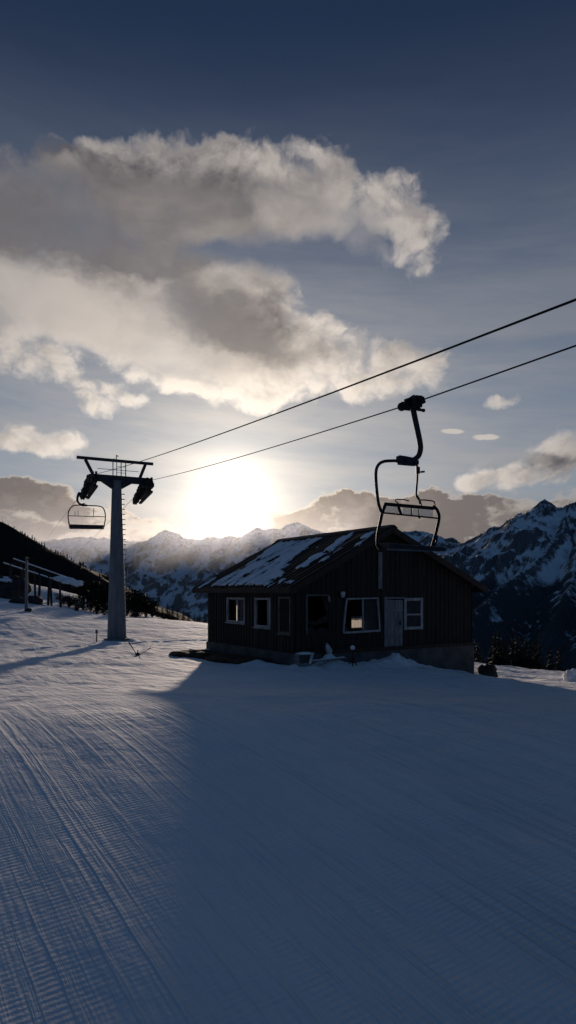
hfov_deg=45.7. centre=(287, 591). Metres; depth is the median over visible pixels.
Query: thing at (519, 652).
conifer
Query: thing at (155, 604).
bush
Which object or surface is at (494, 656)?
conifer
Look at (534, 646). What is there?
conifer
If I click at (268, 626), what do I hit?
window
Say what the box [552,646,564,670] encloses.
conifer
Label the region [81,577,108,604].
bush
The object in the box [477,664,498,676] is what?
boulder
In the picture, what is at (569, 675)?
snow clod
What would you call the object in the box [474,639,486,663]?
conifer
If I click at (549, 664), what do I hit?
conifer
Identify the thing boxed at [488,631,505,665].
conifer
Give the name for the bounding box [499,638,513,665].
conifer
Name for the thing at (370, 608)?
window
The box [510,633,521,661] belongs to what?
conifer
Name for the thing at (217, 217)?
sky
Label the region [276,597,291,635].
window
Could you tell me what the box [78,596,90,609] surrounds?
bush
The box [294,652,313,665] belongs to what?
wooden crate
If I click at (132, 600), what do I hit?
bush
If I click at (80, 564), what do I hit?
forest
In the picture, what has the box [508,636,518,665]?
conifer
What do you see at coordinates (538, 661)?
conifer
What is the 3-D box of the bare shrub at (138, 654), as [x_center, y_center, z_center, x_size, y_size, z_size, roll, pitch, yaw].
[-6.442,2.358,29.495,1.251,0.920,0.225,0,0,0]
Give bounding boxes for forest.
[0,521,181,620]
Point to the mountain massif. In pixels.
(521, 567)
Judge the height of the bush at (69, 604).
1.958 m
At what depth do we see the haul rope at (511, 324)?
9.25 m
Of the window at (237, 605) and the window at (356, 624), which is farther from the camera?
the window at (356, 624)
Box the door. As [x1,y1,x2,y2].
[387,600,402,646]
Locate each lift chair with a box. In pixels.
[67,492,105,528]
[374,395,445,551]
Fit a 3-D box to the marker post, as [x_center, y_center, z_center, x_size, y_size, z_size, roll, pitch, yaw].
[2.325,2.292,24.486,0.381,0.753,0.333,0,0,0]
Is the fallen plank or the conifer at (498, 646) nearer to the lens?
the fallen plank
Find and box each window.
[225,597,245,624]
[253,598,271,629]
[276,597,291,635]
[342,597,380,633]
[351,616,361,629]
[404,598,422,629]
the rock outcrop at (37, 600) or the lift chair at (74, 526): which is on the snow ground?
the rock outcrop at (37, 600)
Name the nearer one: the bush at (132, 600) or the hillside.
the bush at (132, 600)
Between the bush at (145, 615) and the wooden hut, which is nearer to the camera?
the wooden hut
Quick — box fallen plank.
[313,657,346,661]
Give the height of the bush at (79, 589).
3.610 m
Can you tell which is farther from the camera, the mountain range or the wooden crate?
the mountain range
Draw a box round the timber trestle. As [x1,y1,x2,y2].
[3,558,82,607]
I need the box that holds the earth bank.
[169,650,281,664]
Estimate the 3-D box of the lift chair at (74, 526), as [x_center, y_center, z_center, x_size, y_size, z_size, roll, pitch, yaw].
[-12.728,-5.158,43.144,2.361,2.361,0.787,0,0,-10]
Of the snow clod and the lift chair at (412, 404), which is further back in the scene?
the snow clod
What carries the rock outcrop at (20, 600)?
on the snow ground
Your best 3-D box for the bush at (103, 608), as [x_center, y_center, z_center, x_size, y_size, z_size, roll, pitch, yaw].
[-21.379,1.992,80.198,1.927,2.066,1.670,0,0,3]
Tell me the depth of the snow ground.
6.77 m
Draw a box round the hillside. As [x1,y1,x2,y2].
[0,522,192,620]
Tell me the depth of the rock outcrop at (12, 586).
74.91 m
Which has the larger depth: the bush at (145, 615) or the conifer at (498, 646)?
the bush at (145, 615)
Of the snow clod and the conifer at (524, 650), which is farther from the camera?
the conifer at (524, 650)
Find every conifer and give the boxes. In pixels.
[165,603,169,618]
[170,604,176,619]
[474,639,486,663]
[486,633,502,664]
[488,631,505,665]
[494,635,508,665]
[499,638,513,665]
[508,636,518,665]
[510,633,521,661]
[514,636,526,666]
[518,638,527,667]
[520,638,539,668]
[528,637,542,669]
[533,641,545,669]
[544,644,559,670]
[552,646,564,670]
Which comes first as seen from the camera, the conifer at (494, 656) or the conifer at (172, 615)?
the conifer at (494, 656)
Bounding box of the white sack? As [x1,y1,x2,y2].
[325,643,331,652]
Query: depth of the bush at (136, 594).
83.57 m
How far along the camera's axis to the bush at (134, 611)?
81.09 m
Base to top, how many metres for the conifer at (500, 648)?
4.322 m
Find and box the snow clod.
[563,668,575,681]
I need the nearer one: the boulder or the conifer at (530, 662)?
the boulder
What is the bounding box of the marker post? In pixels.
[349,645,356,666]
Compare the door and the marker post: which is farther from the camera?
the door
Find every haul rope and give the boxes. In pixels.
[31,298,575,559]
[68,345,575,561]
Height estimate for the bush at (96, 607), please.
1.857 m
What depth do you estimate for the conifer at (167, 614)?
89.89 m
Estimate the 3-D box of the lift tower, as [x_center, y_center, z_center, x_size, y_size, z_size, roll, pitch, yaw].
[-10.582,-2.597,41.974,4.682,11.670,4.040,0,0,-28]
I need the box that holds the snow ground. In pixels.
[0,584,575,1023]
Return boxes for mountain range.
[37,522,459,622]
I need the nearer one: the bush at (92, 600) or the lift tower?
the lift tower
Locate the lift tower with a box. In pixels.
[77,455,153,640]
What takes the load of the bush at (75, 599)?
on the snow ground
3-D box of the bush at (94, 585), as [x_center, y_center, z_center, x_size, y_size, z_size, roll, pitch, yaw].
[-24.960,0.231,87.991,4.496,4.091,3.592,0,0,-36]
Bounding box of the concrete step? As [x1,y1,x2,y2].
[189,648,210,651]
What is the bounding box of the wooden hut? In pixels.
[191,525,488,673]
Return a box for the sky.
[0,0,575,542]
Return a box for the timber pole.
[24,556,31,611]
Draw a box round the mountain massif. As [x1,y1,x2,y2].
[351,499,575,670]
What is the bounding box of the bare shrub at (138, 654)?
[126,637,150,655]
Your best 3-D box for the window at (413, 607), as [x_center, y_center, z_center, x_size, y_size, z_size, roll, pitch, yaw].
[5.046,0.872,27.543,0.993,1.283,0.100,0,0,-31]
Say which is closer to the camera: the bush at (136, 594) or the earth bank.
the earth bank
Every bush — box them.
[62,594,74,607]
[70,579,89,596]
[72,593,82,605]
[73,603,81,610]
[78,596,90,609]
[79,578,102,604]
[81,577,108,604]
[83,590,103,610]
[87,601,101,613]
[98,603,107,614]
[100,595,146,614]
[125,587,152,616]
[129,608,141,616]
[134,597,154,614]
[139,603,157,616]
[147,599,159,616]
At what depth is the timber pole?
63.88 m
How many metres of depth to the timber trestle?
78.30 m
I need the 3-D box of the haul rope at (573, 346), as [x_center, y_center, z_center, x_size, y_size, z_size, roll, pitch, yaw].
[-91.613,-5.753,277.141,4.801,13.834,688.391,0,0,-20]
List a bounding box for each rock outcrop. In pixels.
[0,575,31,598]
[9,597,24,603]
[28,595,42,604]
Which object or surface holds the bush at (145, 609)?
on the snow ground
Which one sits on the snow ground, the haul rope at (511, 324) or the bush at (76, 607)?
the bush at (76, 607)

